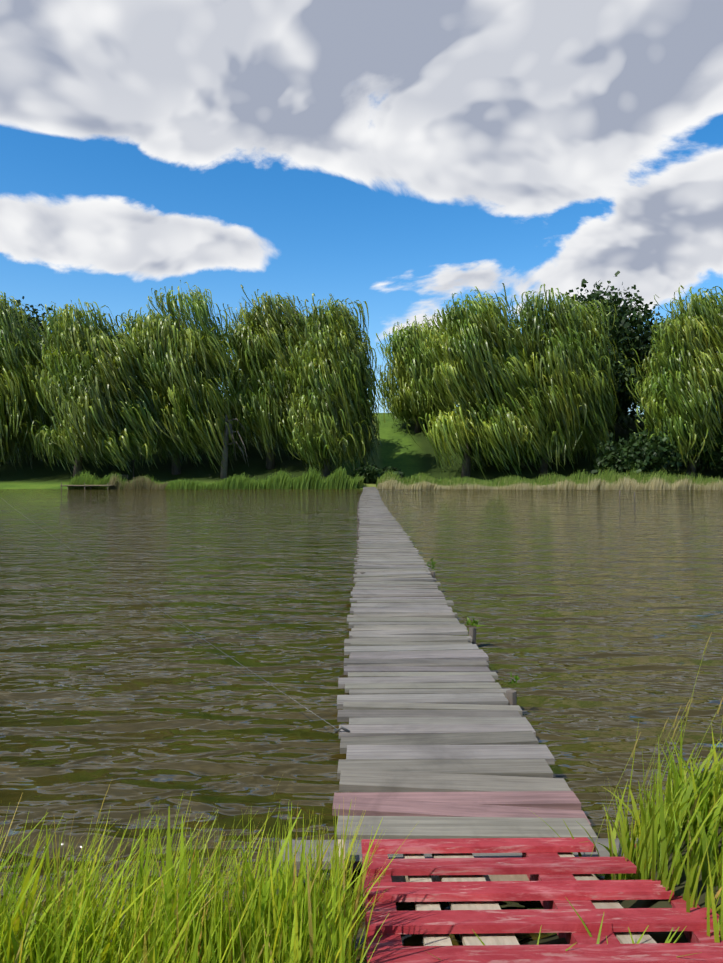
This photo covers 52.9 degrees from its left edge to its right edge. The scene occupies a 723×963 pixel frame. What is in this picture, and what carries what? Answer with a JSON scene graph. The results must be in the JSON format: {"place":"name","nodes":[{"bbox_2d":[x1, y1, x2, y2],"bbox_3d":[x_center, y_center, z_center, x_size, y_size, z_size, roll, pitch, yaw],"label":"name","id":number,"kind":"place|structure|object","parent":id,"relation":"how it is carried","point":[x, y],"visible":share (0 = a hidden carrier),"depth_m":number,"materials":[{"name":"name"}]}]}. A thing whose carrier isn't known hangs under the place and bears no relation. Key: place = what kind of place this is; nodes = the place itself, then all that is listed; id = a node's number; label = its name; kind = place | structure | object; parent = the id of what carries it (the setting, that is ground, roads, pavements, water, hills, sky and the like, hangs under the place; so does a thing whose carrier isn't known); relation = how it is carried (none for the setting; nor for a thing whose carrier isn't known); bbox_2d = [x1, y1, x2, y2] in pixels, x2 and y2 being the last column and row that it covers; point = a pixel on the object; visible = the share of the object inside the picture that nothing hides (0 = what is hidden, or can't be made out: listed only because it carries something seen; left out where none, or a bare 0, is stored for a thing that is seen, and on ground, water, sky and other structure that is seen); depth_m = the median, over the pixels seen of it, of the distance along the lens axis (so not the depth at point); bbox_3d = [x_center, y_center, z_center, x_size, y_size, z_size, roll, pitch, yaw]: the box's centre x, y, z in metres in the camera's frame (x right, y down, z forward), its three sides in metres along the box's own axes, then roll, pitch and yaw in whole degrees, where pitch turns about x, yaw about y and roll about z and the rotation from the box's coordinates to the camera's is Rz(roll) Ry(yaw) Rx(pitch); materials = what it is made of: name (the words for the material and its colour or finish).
{"place":"outdoors","nodes":[
{"label":"outdoors","id":0,"kind":"place"},
{"bbox_2d":[0,489,722,962],"bbox_3d":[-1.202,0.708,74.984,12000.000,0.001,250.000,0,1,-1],"label":"lake water","id":1,"kind":"structure","parent":0,"point":[600,613],"depth_m":7.66,"materials":[{"name":"brown liquid"}]},
{"bbox_2d":[60,483,110,489],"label":"small dock","id":2,"kind":"object","parent":1,"relation":"in","point":[84,485],"visible":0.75,"depth_m":69.17,"materials":[{"name":"grey wood"}]},
{"bbox_2d":[0,413,722,944],"bbox_3d":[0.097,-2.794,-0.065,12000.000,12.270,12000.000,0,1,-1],"label":"terrain","id":3,"kind":"structure","parent":0,"point":[410,453],"depth_m":84.48,"materials":[{"name":"green plant"}]},
{"bbox_2d":[0,295,58,360],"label":"dark tree","id":4,"kind":"object","parent":3,"relation":"on","point":[38,320],"visible":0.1,"depth_m":101.15,"materials":[{"name":"green plant"}]},
{"bbox_2d":[0,291,63,471],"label":"willow","id":5,"kind":"object","parent":3,"relation":"on","point":[17,390],"visible":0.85,"depth_m":78.82,"materials":[{"name":"green plant"}]},
{"bbox_2d":[33,307,121,356],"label":"willow","id":6,"kind":"object","parent":3,"relation":"on","point":[48,348],"visible":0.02,"depth_m":94.16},
{"bbox_2d":[24,298,165,477],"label":"willow","id":7,"kind":"object","parent":3,"relation":"on","point":[78,388],"depth_m":75.98,"materials":[{"name":"green plant"}]},
{"bbox_2d":[116,460,134,479],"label":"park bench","id":8,"kind":"object","parent":3,"relation":"on","point":[126,476],"visible":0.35,"depth_m":77.31,"materials":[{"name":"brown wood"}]},
{"bbox_2d":[120,296,196,414],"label":"willow","id":9,"kind":"object","parent":3,"relation":"on","point":[150,313],"depth_m":95.41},
{"bbox_2d":[107,280,247,474],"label":"willow","id":10,"kind":"object","parent":3,"relation":"on","point":[184,377],"depth_m":79.00,"materials":[{"name":"green plant"}]},
{"bbox_2d":[212,414,248,478],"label":"willow tree","id":11,"kind":"object","parent":3,"relation":"on","point":[224,473],"visible":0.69,"depth_m":79.95,"materials":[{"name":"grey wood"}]},
{"bbox_2d":[215,303,277,393],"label":"willow","id":12,"kind":"object","parent":3,"relation":"on","point":[236,326],"depth_m":95.74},
{"bbox_2d":[218,285,340,469],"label":"willow","id":13,"kind":"object","parent":3,"relation":"on","point":[269,331],"depth_m":81.54,"materials":[{"name":"green plant"}]},
{"bbox_2d":[278,293,386,478],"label":"willow","id":14,"kind":"object","parent":3,"relation":"on","point":[335,405],"depth_m":76.67,"materials":[{"name":"green plant"}]},
{"bbox_2d":[0,721,722,962],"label":"bank grass","id":15,"kind":"structure","parent":3,"relation":"on","point":[257,929],"depth_m":2.06,"materials":[{"name":"green plant"}]},
{"bbox_2d":[352,464,382,482],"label":"shrub leaves","id":16,"kind":"object","parent":3,"relation":"on","point":[371,473],"visible":0.88,"depth_m":76.26,"materials":[{"name":"green plant"}]},
{"bbox_2d":[381,466,404,477],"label":"shrub leaves","id":17,"kind":"object","parent":3,"relation":"on","point":[391,469],"visible":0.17,"depth_m":77.03,"materials":[{"name":"green plant"}]},
{"bbox_2d":[68,466,722,489],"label":"reeds","id":18,"kind":"object","parent":3,"relation":"on","point":[606,480],"visible":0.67,"depth_m":71.28,"materials":[{"name":"green plant"}]},
{"bbox_2d":[71,632,722,962],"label":"reeds","id":19,"kind":"object","parent":3,"relation":"on","point":[686,715],"visible":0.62,"depth_m":2.96,"materials":[{"name":"green plant"}]},
{"bbox_2d":[375,315,455,432],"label":"willow","id":20,"kind":"object","parent":3,"relation":"on","point":[406,401],"depth_m":94.87,"materials":[{"name":"green plant"}]},
{"bbox_2d":[357,502,516,704],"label":"wooden posts","id":21,"kind":"object","parent":3,"relation":"on","point":[511,696],"visible":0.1,"depth_m":7.43,"materials":[{"name":"grey wood"}]},
{"bbox_2d":[1,498,349,732],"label":"anchor cable","id":22,"kind":"object","parent":21,"relation":"attached to","point":[342,728],"visible":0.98,"depth_m":5.96,"materials":[{"name":"grey metal"}]},
{"bbox_2d":[427,557,519,685],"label":"plants","id":23,"kind":"object","parent":21,"relation":"on","point":[473,623],"visible":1,"depth_m":7.46,"materials":[{"name":"green plant"}]},
{"bbox_2d":[406,283,559,477],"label":"willow","id":24,"kind":"object","parent":3,"relation":"on","point":[480,360],"depth_m":77.81,"materials":[{"name":"green plant"}]},
{"bbox_2d":[336,839,655,945],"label":"planks","id":25,"kind":"object","parent":3,"relation":"on","point":[485,938],"visible":0.27,"depth_m":2.46,"materials":[{"name":"grey wood"}]},
{"bbox_2d":[361,837,722,962],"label":"red pallet","id":26,"kind":"object","parent":25,"relation":"on","point":[552,884],"visible":0.85,"depth_m":2.32,"materials":[{"name":"red wood"}]},
{"bbox_2d":[424,898,701,959],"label":"grass tufts","id":27,"kind":"object","parent":3,"relation":"on","point":[668,940],"visible":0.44,"depth_m":2.15,"materials":[{"name":"green plant"}]},
{"bbox_2d":[507,284,620,473],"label":"willow","id":28,"kind":"object","parent":3,"relation":"on","point":[571,360],"depth_m":79.62,"materials":[{"name":"green plant"}]},
{"bbox_2d":[531,297,645,429],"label":"willow","id":29,"kind":"object","parent":3,"relation":"on","point":[625,356],"visible":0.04,"depth_m":92.42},
{"bbox_2d":[558,271,670,407],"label":"dark tree","id":30,"kind":"object","parent":3,"relation":"on","point":[625,310],"depth_m":94.21,"materials":[{"name":"green plant"}]},
{"bbox_2d":[591,346,647,448],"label":"dark tree","id":31,"kind":"object","parent":3,"relation":"on","point":[622,378],"depth_m":89.45,"materials":[{"name":"green plant"}]},
{"bbox_2d":[527,718,722,879],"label":"grass","id":32,"kind":"structure","parent":3,"relation":"on","point":[688,794],"depth_m":2.97,"materials":[{"name":"green plant"}]},
{"bbox_2d":[589,433,667,475],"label":"shrub leaves","id":33,"kind":"object","parent":3,"relation":"on","point":[618,458],"visible":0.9,"depth_m":77.00,"materials":[{"name":"green plant"}]},
{"bbox_2d":[626,313,670,418],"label":"dark tree","id":34,"kind":"object","parent":3,"relation":"on","point":[647,337],"visible":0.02,"depth_m":97.48,"materials":[{"name":"green plant"}]},
{"bbox_2d":[621,427,687,475],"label":"shrub leaves","id":35,"kind":"object","parent":3,"relation":"on","point":[660,441],"visible":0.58,"depth_m":77.59,"materials":[{"name":"green plant"}]},
{"bbox_2d":[619,285,722,476],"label":"willow","id":36,"kind":"object","parent":3,"relation":"on","point":[691,337],"depth_m":78.19,"materials":[{"name":"green plant"}]},
{"bbox_2d":[638,293,709,403],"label":"willow","id":37,"kind":"object","parent":3,"relation":"on","point":[668,318],"depth_m":97.19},
{"bbox_2d":[686,422,722,472],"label":"shrub leaves","id":38,"kind":"object","parent":3,"relation":"on","point":[716,461],"visible":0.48,"depth_m":79.69,"materials":[{"name":"green plant"}]},
{"bbox_2d":[713,448,722,469],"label":"shrub leaves","id":39,"kind":"object","parent":3,"relation":"on","point":[719,459],"visible":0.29,"depth_m":79.07,"materials":[{"name":"green plant"}]},
{"bbox_2d":[0,0,722,413],"label":"sky","id":40,"kind":"structure","parent":0,"point":[398,157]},
{"bbox_2d":[277,487,637,869],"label":"bridge planks","id":41,"kind":"object","parent":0,"point":[439,741],"visible":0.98,"depth_m":4.60,"materials":[{"name":"grey wood"}]}
]}

